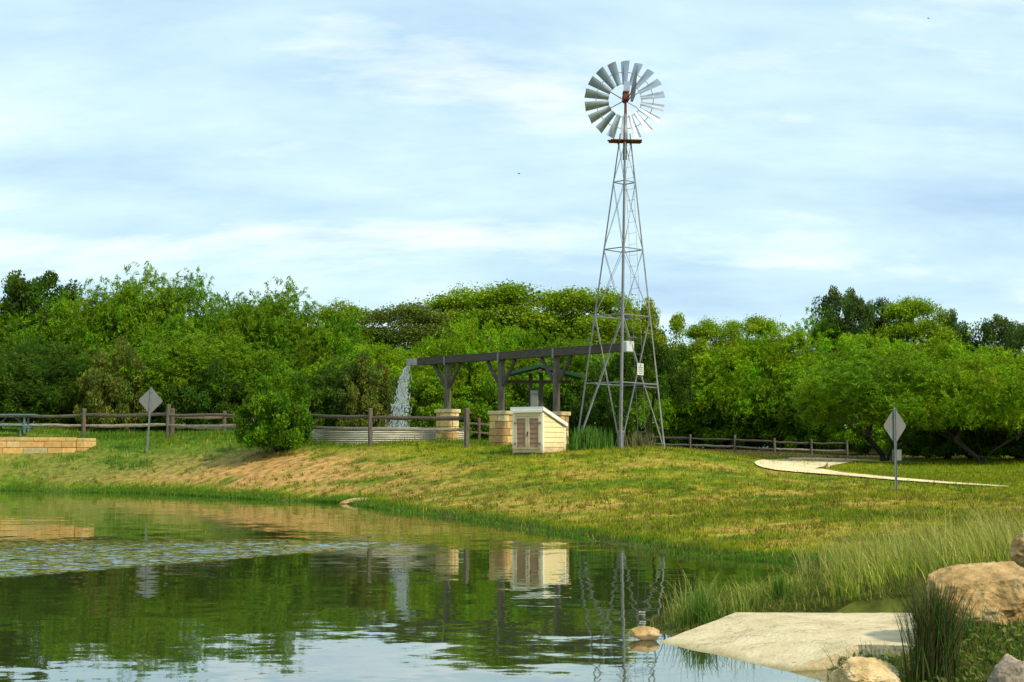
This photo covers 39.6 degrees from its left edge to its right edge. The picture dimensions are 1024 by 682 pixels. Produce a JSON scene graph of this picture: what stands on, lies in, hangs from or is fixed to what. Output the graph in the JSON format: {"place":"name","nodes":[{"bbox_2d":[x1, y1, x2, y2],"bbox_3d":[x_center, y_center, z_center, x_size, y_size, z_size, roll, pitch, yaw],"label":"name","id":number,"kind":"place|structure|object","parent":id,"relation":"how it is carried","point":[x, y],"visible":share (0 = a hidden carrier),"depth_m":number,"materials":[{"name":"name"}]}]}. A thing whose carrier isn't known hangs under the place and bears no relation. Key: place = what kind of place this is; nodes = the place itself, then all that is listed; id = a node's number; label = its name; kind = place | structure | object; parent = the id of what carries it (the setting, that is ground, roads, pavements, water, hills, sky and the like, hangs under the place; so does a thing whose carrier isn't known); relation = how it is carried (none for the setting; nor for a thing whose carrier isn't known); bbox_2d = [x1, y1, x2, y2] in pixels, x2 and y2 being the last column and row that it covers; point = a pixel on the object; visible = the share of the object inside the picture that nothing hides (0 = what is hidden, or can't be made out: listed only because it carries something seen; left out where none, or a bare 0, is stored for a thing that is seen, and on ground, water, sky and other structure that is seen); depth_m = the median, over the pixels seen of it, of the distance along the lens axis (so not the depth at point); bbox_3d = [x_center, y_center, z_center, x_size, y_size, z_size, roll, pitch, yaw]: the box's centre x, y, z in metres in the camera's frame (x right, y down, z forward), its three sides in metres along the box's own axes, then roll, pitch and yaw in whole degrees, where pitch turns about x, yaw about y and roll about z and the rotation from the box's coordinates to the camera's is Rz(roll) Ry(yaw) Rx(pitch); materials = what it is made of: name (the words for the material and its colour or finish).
{"place":"outdoors","nodes":[
{"label":"outdoors","id":0,"kind":"place"},
{"bbox_2d":[10,428,624,470],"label":"wooden fence","id":1,"kind":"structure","parent":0,"point":[100,435],"depth_m":54.03,"materials":[{"name":"wood"}]},
{"bbox_2d":[385,366,412,426],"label":"falling water","id":2,"kind":"structure","parent":0,"point":[402,386],"depth_m":52.44,"materials":[{"name":"white liquid"}]},
{"bbox_2d":[0,490,831,681],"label":"water","id":3,"kind":"structure","parent":0,"point":[118,587],"depth_m":14.54,"materials":[{"name":"green liquid"}]},
{"bbox_2d":[627,626,659,639],"bbox_3d":[1.049,2.312,11.258,0.245,0.106,0.229,1,0,-17],"label":"boulder","id":4,"kind":"object","parent":3,"relation":"on","point":[644,633],"visible":1,"depth_m":11.19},
{"bbox_2d":[0,421,1023,681],"bbox_3d":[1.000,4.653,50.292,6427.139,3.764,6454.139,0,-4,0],"label":"ground","id":5,"kind":"structure","parent":0,"point":[90,469],"depth_m":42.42,"materials":[{"name":"plant"}]},
{"bbox_2d":[0,414,43,436],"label":"picnic table","id":6,"kind":"object","parent":5,"relation":"on","point":[24,426],"visible":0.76,"depth_m":56.57,"materials":[{"name":"metal"}]},
{"bbox_2d":[0,303,53,360],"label":"feathery tree","id":7,"kind":"object","parent":5,"relation":"on","point":[9,336],"visible":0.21,"depth_m":88.04,"materials":[{"name":"green plant"}]},
{"bbox_2d":[0,363,62,423],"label":"shrub","id":8,"kind":"object","parent":5,"relation":"on","point":[10,405],"visible":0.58,"depth_m":62.03,"materials":[{"name":"green plant"}]},
{"bbox_2d":[0,344,75,420],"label":"feathery tree","id":9,"kind":"object","parent":5,"relation":"on","point":[29,389],"visible":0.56,"depth_m":62.54,"materials":[{"name":"green plant"}]},
{"bbox_2d":[0,269,90,422],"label":"round tree","id":10,"kind":"object","parent":5,"relation":"on","point":[22,293],"visible":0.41,"depth_m":93.72,"materials":[{"name":"green plant"}]},
{"bbox_2d":[0,438,95,453],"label":"retaining wall","id":11,"kind":"structure","parent":5,"relation":"on","point":[36,445],"depth_m":54.68,"materials":[{"name":"stone"}]},
{"bbox_2d":[30,372,89,428],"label":"shrub","id":12,"kind":"object","parent":5,"relation":"on","point":[54,408],"visible":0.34,"depth_m":62.89,"materials":[{"name":"green plant"}]},
{"bbox_2d":[0,337,131,413],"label":"feathery tree","id":13,"kind":"object","parent":5,"relation":"on","point":[59,367],"visible":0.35,"depth_m":63.88,"materials":[{"name":"green plant"}]},
{"bbox_2d":[5,288,152,367],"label":"feathery tree","id":14,"kind":"object","parent":5,"relation":"on","point":[65,333],"visible":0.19,"depth_m":89.53,"materials":[{"name":"green plant"}]},
{"bbox_2d":[72,334,152,432],"bbox_3d":[-17.665,2.202,62.538,3.080,5.089,3.657,-3,-5,32],"label":"shrub","id":15,"kind":"object","parent":5,"relation":"on","point":[103,390],"visible":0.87,"depth_m":61.85,"materials":[{"name":"green plant"}]},
{"bbox_2d":[53,260,194,430],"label":"feathery tree","id":16,"kind":"object","parent":5,"relation":"on","point":[129,294],"visible":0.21,"depth_m":90.04,"materials":[{"name":"green plant"}]},
{"bbox_2d":[139,388,162,453],"bbox_3d":[-13.756,3.108,53.910,0.909,2.691,0.060,3,-4,0],"label":"road sign","id":17,"kind":"object","parent":5,"relation":"on","point":[150,400],"visible":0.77,"depth_m":53.99,"materials":[{"name":"metal"}]},
{"bbox_2d":[66,320,261,403],"bbox_3d":[-16.249,1.850,66.936,9.776,5.895,9.475,-4,-6,41],"label":"feathery tree","id":18,"kind":"object","parent":5,"relation":"on","point":[151,359],"visible":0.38,"depth_m":64.62,"materials":[{"name":"green plant"}]},
{"bbox_2d":[128,369,202,432],"bbox_3d":[-16.066,2.999,64.831,3.485,3.473,3.879,4,-6,-39],"label":"shrub","id":19,"kind":"object","parent":5,"relation":"on","point":[156,419],"visible":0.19,"depth_m":64.12,"materials":[{"name":"green plant"}]},
{"bbox_2d":[117,266,266,430],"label":"feathery tree","id":20,"kind":"object","parent":5,"relation":"on","point":[184,297],"visible":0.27,"depth_m":89.64,"materials":[{"name":"green plant"}]},
{"bbox_2d":[161,355,246,431],"bbox_3d":[-13.563,2.682,63.104,3.880,4.132,3.268,1,-4,-14],"label":"shrub","id":21,"kind":"object","parent":5,"relation":"on","point":[194,402],"visible":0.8,"depth_m":62.27,"materials":[{"name":"green plant"}]},
{"bbox_2d":[148,329,299,429],"bbox_3d":[-13.066,2.093,65.965,7.794,5.325,7.451,4,-6,-39],"label":"feathery tree","id":22,"kind":"object","parent":5,"relation":"on","point":[257,368],"visible":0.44,"depth_m":64.71,"materials":[{"name":"green plant"}]},
{"bbox_2d":[0,404,469,447],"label":"rail fence","id":23,"kind":"object","parent":5,"relation":"on","point":[370,429],"visible":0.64,"depth_m":54.38,"materials":[{"name":"wood"}]},
{"bbox_2d":[204,275,340,378],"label":"feathery tree","id":24,"kind":"object","parent":5,"relation":"on","point":[271,320],"visible":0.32,"depth_m":86.43,"materials":[{"name":"green plant"}]},
{"bbox_2d":[232,360,315,451],"bbox_3d":[-8.362,2.545,49.908,2.801,3.872,3.326,0,-4,4],"label":"bush","id":25,"kind":"object","parent":5,"relation":"on","point":[271,410],"visible":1,"depth_m":49.26,"materials":[{"name":"green plant"}]},
{"bbox_2d":[257,307,373,388],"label":"feathery tree","id":26,"kind":"object","parent":5,"relation":"on","point":[306,356],"visible":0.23,"depth_m":85.14,"materials":[{"name":"green plant"}]},
{"bbox_2d":[295,362,349,426],"bbox_3d":[-8.371,2.888,63.906,2.987,3.979,3.548,0,-4,-3],"label":"shrub","id":27,"kind":"object","parent":5,"relation":"on","point":[320,396],"visible":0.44,"depth_m":62.97,"materials":[{"name":"green plant"}]},
{"bbox_2d":[170,408,488,439],"bbox_3d":[-5.936,4.296,65.829,0.710,1.869,23.060,-4,-6,44],"label":"rail fence","id":28,"kind":"object","parent":5,"relation":"on","point":[478,424],"visible":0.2,"depth_m":59.31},
{"bbox_2d":[290,353,409,413],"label":"feathery tree","id":29,"kind":"object","parent":5,"relation":"on","point":[336,382],"visible":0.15,"depth_m":65.09,"materials":[{"name":"green plant"}]},
{"bbox_2d":[311,297,404,349],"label":"flat topped tree","id":30,"kind":"object","parent":5,"relation":"on","point":[343,308],"visible":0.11,"depth_m":103.39,"materials":[{"name":"green plant"}]},
{"bbox_2d":[330,349,399,426],"bbox_3d":[-6.481,2.639,62.966,3.003,4.518,3.342,0,-4,6],"label":"shrub","id":31,"kind":"object","parent":5,"relation":"on","point":[363,400],"visible":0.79,"depth_m":62.45,"materials":[{"name":"green plant"}]},
{"bbox_2d":[289,340,443,410],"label":"feathery tree","id":32,"kind":"object","parent":5,"relation":"on","point":[393,362],"visible":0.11,"depth_m":73.19,"materials":[{"name":"green plant"}]},
{"bbox_2d":[311,427,463,444],"bbox_3d":[-4.643,3.725,53.371,5.884,0.900,5.884,0,-4,0],"label":"stock tank","id":33,"kind":"object","parent":5,"relation":"on","point":[341,436],"visible":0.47,"depth_m":50.74,"materials":[{"name":"metal"}]},
{"bbox_2d":[347,299,468,368],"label":"flat topped tree","id":34,"kind":"object","parent":5,"relation":"on","point":[418,314],"visible":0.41,"depth_m":100.63,"materials":[{"name":"green plant"}]},
{"bbox_2d":[371,334,474,406],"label":"feathery tree","id":35,"kind":"object","parent":5,"relation":"on","point":[426,346],"visible":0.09,"depth_m":76.57,"materials":[{"name":"green plant"}]},
{"bbox_2d":[0,477,848,567],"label":"shore grass","id":36,"kind":"structure","parent":5,"relation":"on","point":[742,556],"depth_m":39.12,"materials":[{"name":"plant"}]},
{"bbox_2d":[396,369,473,436],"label":"shrub","id":37,"kind":"object","parent":5,"relation":"on","point":[420,392],"visible":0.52,"depth_m":67.18,"materials":[{"name":"green plant"}]},
{"bbox_2d":[434,409,460,441],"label":"stone pillar","id":38,"kind":"structure","parent":5,"relation":"on","point":[447,423],"depth_m":50.35,"materials":[{"name":"stone"}]},
{"bbox_2d":[0,354,918,449],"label":"wood","id":39,"kind":"object","parent":5,"relation":"on","point":[639,429],"depth_m":101.35,"materials":[{"name":"green plant"}]},
{"bbox_2d":[401,281,531,355],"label":"flat topped tree","id":40,"kind":"object","parent":5,"relation":"on","point":[451,303],"visible":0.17,"depth_m":104.99,"materials":[{"name":"green plant"}]},
{"bbox_2d":[443,373,514,440],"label":"shrub","id":41,"kind":"object","parent":5,"relation":"on","point":[481,409],"visible":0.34,"depth_m":71.36,"materials":[{"name":"green plant"}]},
{"bbox_2d":[413,310,547,439],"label":"feathery tree","id":42,"kind":"object","parent":5,"relation":"on","point":[460,331],"visible":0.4,"depth_m":74.97,"materials":[{"name":"green plant"}]},
{"bbox_2d":[488,411,512,445],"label":"stone pillar","id":43,"kind":"structure","parent":5,"relation":"on","point":[500,427],"depth_m":48.29,"materials":[{"name":"stone"}]},
{"bbox_2d":[488,374,546,410],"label":"shrub","id":44,"kind":"object","parent":5,"relation":"on","point":[524,388],"visible":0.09,"depth_m":73.52,"materials":[{"name":"green plant"}]},
{"bbox_2d":[437,279,603,354],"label":"flat topped tree","id":45,"kind":"object","parent":5,"relation":"on","point":[508,298],"visible":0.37,"depth_m":101.47,"materials":[{"name":"green plant"}]},
{"bbox_2d":[510,406,567,454],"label":"utility shed","id":46,"kind":"structure","parent":5,"relation":"on","point":[541,430],"depth_m":43.25,"materials":[{"name":"beige"}]},
{"bbox_2d":[514,416,527,448],"bbox_3d":[0.261,2.803,43.333,0.479,1.000,0.056,-3,-5,33],"label":"door","id":47,"kind":"structure","parent":46,"relation":"in","point":[520,442],"depth_m":43.34,"materials":[{"name":"wood"}]},
{"bbox_2d":[526,416,540,448],"bbox_3d":[0.660,2.782,43.054,0.491,1.000,0.084,-3,-5,33],"label":"door","id":48,"kind":"structure","parent":46,"relation":"in","point":[533,425],"depth_m":43.08,"materials":[{"name":"wood"}]},
{"bbox_2d":[462,319,616,416],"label":"feathery tree","id":49,"kind":"object","parent":5,"relation":"on","point":[524,339],"visible":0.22,"depth_m":76.90,"materials":[{"name":"green plant"}]},
{"bbox_2d":[497,364,581,406],"bbox_3d":[1.163,2.943,61.880,3.700,3.784,2.050,0,-4,0],"label":"trail shelter","id":50,"kind":"object","parent":5,"relation":"on","point":[533,398],"visible":0.56,"depth_m":61.91,"materials":[{"name":"green metal"}]},
{"bbox_2d":[552,411,570,444],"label":"stone pillar","id":51,"kind":"structure","parent":5,"relation":"on","point":[564,416],"depth_m":46.45,"materials":[{"name":"stone"}]},
{"bbox_2d":[406,337,635,411],"bbox_3d":[0.044,1.302,48.195,0.360,2.273,11.113,4,-6,-43],"label":"water flume","id":52,"kind":"object","parent":51,"relation":"on","point":[501,379],"visible":1,"depth_m":48.34,"materials":[{"name":"wood"}]},
{"bbox_2d":[487,338,676,432],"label":"feathery tree","id":53,"kind":"object","parent":5,"relation":"on","point":[579,360],"visible":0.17,"depth_m":74.98,"materials":[{"name":"green plant"}]},
{"bbox_2d":[544,358,637,445],"bbox_3d":[3.353,3.219,64.084,4.336,4.919,3.651,1,-4,-12],"label":"shrub","id":54,"kind":"object","parent":5,"relation":"on","point":[599,416],"visible":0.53,"depth_m":63.22,"materials":[{"name":"green plant"}]},
{"bbox_2d":[566,424,616,448],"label":"reed clump","id":55,"kind":"object","parent":5,"relation":"on","point":[588,439],"visible":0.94,"depth_m":44.05,"materials":[{"name":"green plant"}]},
{"bbox_2d":[519,283,672,376],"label":"flat topped tree","id":56,"kind":"object","parent":5,"relation":"on","point":[581,302],"visible":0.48,"depth_m":100.08,"materials":[{"name":"green plant"}]},
{"bbox_2d":[578,60,664,448],"bbox_3d":[3.432,-2.707,45.364,2.523,12.905,2.589,-3,-5,34],"label":"windmill","id":57,"kind":"object","parent":5,"relation":"on","point":[594,82],"visible":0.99,"depth_m":45.61,"materials":[{"name":"metal"}]},
{"bbox_2d":[624,430,661,447],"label":"reed clump","id":58,"kind":"object","parent":5,"relation":"on","point":[636,441],"visible":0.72,"depth_m":46.27,"materials":[{"name":"green plant"}]},
{"bbox_2d":[600,297,687,437],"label":"round tree","id":59,"kind":"object","parent":5,"relation":"on","point":[676,322],"visible":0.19,"depth_m":103.31,"materials":[{"name":"green plant"}]},
{"bbox_2d":[593,334,697,441],"bbox_3d":[5.641,2.463,59.719,4.100,5.512,4.319,-3,-6,38],"label":"round tree","id":60,"kind":"object","parent":5,"relation":"on","point":[676,384],"visible":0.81,"depth_m":59.29,"materials":[{"name":"green plant"}]},
{"bbox_2d":[643,399,726,446],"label":"shrub","id":61,"kind":"object","parent":5,"relation":"on","point":[671,431],"visible":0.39,"depth_m":95.26,"materials":[{"name":"green plant"}]},
{"bbox_2d":[624,349,747,446],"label":"feathery tree","id":62,"kind":"object","parent":5,"relation":"on","point":[670,405],"visible":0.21,"depth_m":94.49,"materials":[{"name":"green plant"}]},
{"bbox_2d":[643,586,734,627],"bbox_3d":[1.467,2.195,11.743,0.801,0.352,0.479,0,-4,0],"label":"grass tuft","id":63,"kind":"object","parent":5,"relation":"on","point":[701,615],"visible":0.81,"depth_m":11.74,"materials":[{"name":"plant"}]},
{"bbox_2d":[669,315,751,447],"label":"flat topped tree","id":64,"kind":"object","parent":5,"relation":"on","point":[703,333],"visible":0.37,"depth_m":97.39,"materials":[{"name":"green plant"}]},
{"bbox_2d":[694,403,757,448],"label":"shrub","id":65,"kind":"object","parent":5,"relation":"on","point":[716,431],"visible":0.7,"depth_m":93.81,"materials":[{"name":"green plant"}]},
{"bbox_2d":[674,331,801,448],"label":"feathery tree","id":66,"kind":"object","parent":5,"relation":"on","point":[737,394],"visible":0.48,"depth_m":94.12,"materials":[{"name":"green plant"}]},
{"bbox_2d":[653,434,848,456],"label":"rail fence","id":67,"kind":"object","parent":5,"relation":"on","point":[774,448],"visible":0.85,"depth_m":86.48,"materials":[{"name":"wood"}]},
{"bbox_2d":[713,313,790,446],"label":"flat topped tree","id":68,"kind":"object","parent":5,"relation":"on","point":[754,325],"visible":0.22,"depth_m":99.42,"materials":[{"name":"green plant"}]},
{"bbox_2d":[729,396,802,448],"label":"shrub","id":69,"kind":"object","parent":5,"relation":"on","point":[761,428],"visible":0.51,"depth_m":92.75,"materials":[{"name":"green plant"}]},
{"bbox_2d":[708,347,844,448],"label":"feathery tree","id":70,"kind":"object","parent":5,"relation":"on","point":[761,390],"visible":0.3,"depth_m":91.90,"materials":[{"name":"green plant"}]},
{"bbox_2d":[759,571,796,601],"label":"grass tuft","id":71,"kind":"object","parent":5,"relation":"on","point":[780,588],"visible":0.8,"depth_m":12.45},
{"bbox_2d":[721,307,848,447],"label":"feathery tree","id":72,"kind":"object","parent":5,"relation":"on","point":[796,340],"visible":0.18,"depth_m":95.79,"materials":[{"name":"green plant"}]},
{"bbox_2d":[660,612,916,671],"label":"concrete slab","id":73,"kind":"structure","parent":5,"relation":"on","point":[787,642],"depth_m":10.55,"materials":[{"name":"concrete"}]},
{"bbox_2d":[778,413,847,449],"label":"shrub","id":74,"kind":"object","parent":5,"relation":"on","point":[816,434],"visible":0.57,"depth_m":91.00,"materials":[{"name":"green plant"}]},
{"bbox_2d":[799,285,884,427],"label":"round tree","id":75,"kind":"object","parent":5,"relation":"on","point":[851,305],"visible":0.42,"depth_m":97.27,"materials":[{"name":"green plant"}]},
{"bbox_2d":[662,492,1023,627],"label":"tall grass","id":76,"kind":"structure","parent":5,"relation":"on","point":[985,544],"depth_m":13.43,"materials":[{"name":"plant"}]},
{"bbox_2d":[754,328,931,451],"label":"feathery tree","id":77,"kind":"object","parent":5,"relation":"on","point":[876,344],"visible":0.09,"depth_m":91.97,"materials":[{"name":"green plant"}]},
{"bbox_2d":[666,558,1023,681],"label":"grass","id":78,"kind":"structure","parent":5,"relation":"on","point":[861,596],"depth_m":11.87,"materials":[{"name":"plant"}]},
{"bbox_2d":[818,639,904,677],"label":"weed","id":79,"kind":"object","parent":5,"relation":"on","point":[871,655],"visible":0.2,"depth_m":8.84,"materials":[{"name":"green plant"}]},
{"bbox_2d":[828,656,900,681],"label":"boulder","id":80,"kind":"object","parent":5,"relation":"on","point":[860,669],"visible":1,"depth_m":8.36,"materials":[{"name":"stone"}]},
{"bbox_2d":[827,419,901,454],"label":"shrub","id":81,"kind":"object","parent":5,"relation":"on","point":[858,442],"visible":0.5,"depth_m":84.78,"materials":[{"name":"green plant"}]},
{"bbox_2d":[851,297,914,345],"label":"round tree","id":82,"kind":"object","parent":5,"relation":"on","point":[877,308],"visible":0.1,"depth_m":99.17,"materials":[{"name":"green plant"}]},
{"bbox_2d":[778,335,1011,460],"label":"feathery tree","id":83,"kind":"object","parent":5,"relation":"on","point":[833,394],"visible":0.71,"depth_m":68.65,"materials":[{"name":"green plant"}]},
{"bbox_2d":[884,408,905,490],"bbox_3d":[9.945,2.901,36.877,0.588,2.349,0.060,1,-4,-4],"label":"road sign","id":84,"kind":"object","parent":5,"relation":"on","point":[894,425],"visible":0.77,"depth_m":36.94,"materials":[{"name":"metal"}]},
{"bbox_2d":[881,422,946,458],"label":"shrub","id":85,"kind":"object","parent":5,"relation":"on","point":[918,447],"visible":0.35,"depth_m":77.05,"materials":[{"name":"green plant"}]},
{"bbox_2d":[871,293,973,432],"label":"flat topped tree","id":86,"kind":"object","parent":5,"relation":"on","point":[907,309],"visible":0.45,"depth_m":95.90,"materials":[{"name":"green plant"}]},
{"bbox_2d":[860,332,1002,459],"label":"feathery tree","id":87,"kind":"object","parent":5,"relation":"on","point":[940,353],"visible":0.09,"depth_m":75.38,"materials":[{"name":"green plant"}]},
{"bbox_2d":[840,587,1023,681],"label":"ground cover","id":88,"kind":"object","parent":5,"relation":"on","point":[977,664],"visible":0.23,"depth_m":8.54,"materials":[{"name":"green plant"}]},
{"bbox_2d":[890,576,983,681],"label":"grass tuft","id":89,"kind":"object","parent":5,"relation":"on","point":[935,642],"visible":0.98,"depth_m":8.34,"materials":[{"name":"plant"}]},
{"bbox_2d":[939,308,977,366],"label":"round tree","id":90,"kind":"object","parent":5,"relation":"on","point":[952,321],"visible":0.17,"depth_m":97.81,"materials":[{"name":"green plant"}]},
{"bbox_2d":[896,342,1023,464],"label":"feathery tree","id":91,"kind":"object","parent":5,"relation":"on","point":[961,405],"visible":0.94,"depth_m":65.58,"materials":[{"name":"green plant"}]},
{"bbox_2d":[926,422,999,458],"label":"shrub","id":92,"kind":"object","parent":5,"relation":"on","point":[946,447],"visible":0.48,"depth_m":74.79,"materials":[{"name":"green plant"}]},
{"bbox_2d":[926,561,1023,627],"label":"boulder","id":93,"kind":"object","parent":5,"relation":"on","point":[998,583],"visible":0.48,"depth_m":9.58,"materials":[{"name":"stone"}]},
{"bbox_2d":[930,343,1023,460],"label":"feathery tree","id":94,"kind":"object","parent":5,"relation":"on","point":[1020,359],"visible":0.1,"depth_m":72.10,"materials":[{"name":"green plant"}]},
{"bbox_2d":[949,602,1012,647],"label":"weed","id":95,"kind":"object","parent":5,"relation":"on","point":[971,626],"visible":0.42,"depth_m":9.12,"materials":[{"name":"green plant"}]},
{"bbox_2d":[957,351,1023,440],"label":"feathery tree","id":96,"kind":"object","parent":5,"relation":"on","point":[1012,430],"visible":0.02,"depth_m":68.89,"materials":[{"name":"green plant"}]},
{"bbox_2d":[963,313,1023,366],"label":"round tree","id":97,"kind":"object","parent":5,"relation":"on","point":[1010,334],"visible":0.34,"depth_m":96.47,"materials":[{"name":"green plant"}]},
{"bbox_2d":[969,424,1023,459],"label":"shrub","id":98,"kind":"object","parent":5,"relation":"on","point":[1012,448],"visible":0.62,"depth_m":72.68,"materials":[{"name":"green plant"}]},
{"bbox_2d":[987,653,1023,681],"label":"boulder","id":99,"kind":"object","parent":5,"relation":"on","point":[1008,668],"visible":1,"depth_m":7.55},
{"bbox_2d":[1009,532,1023,567],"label":"boulder","id":100,"kind":"object","parent":5,"relation":"on","point":[1016,548],"visible":0.86,"depth_m":11.26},
{"bbox_2d":[0,0,1023,447],"label":"sky","id":101,"kind":"structure","parent":0,"point":[372,153],"materials":[{"name":"blue"}]},
{"bbox_2d":[754,459,853,471],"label":"path","id":102,"kind":"structure","parent":0,"point":[786,465],"depth_m":43.13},
{"bbox_2d":[789,458,927,462],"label":"track","id":103,"kind":"structure","parent":0,"point":[841,459],"depth_m":74.68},
{"bbox_2d":[797,468,1002,485],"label":"path","id":104,"kind":"structure","parent":0,"point":[817,470],"depth_m":41.39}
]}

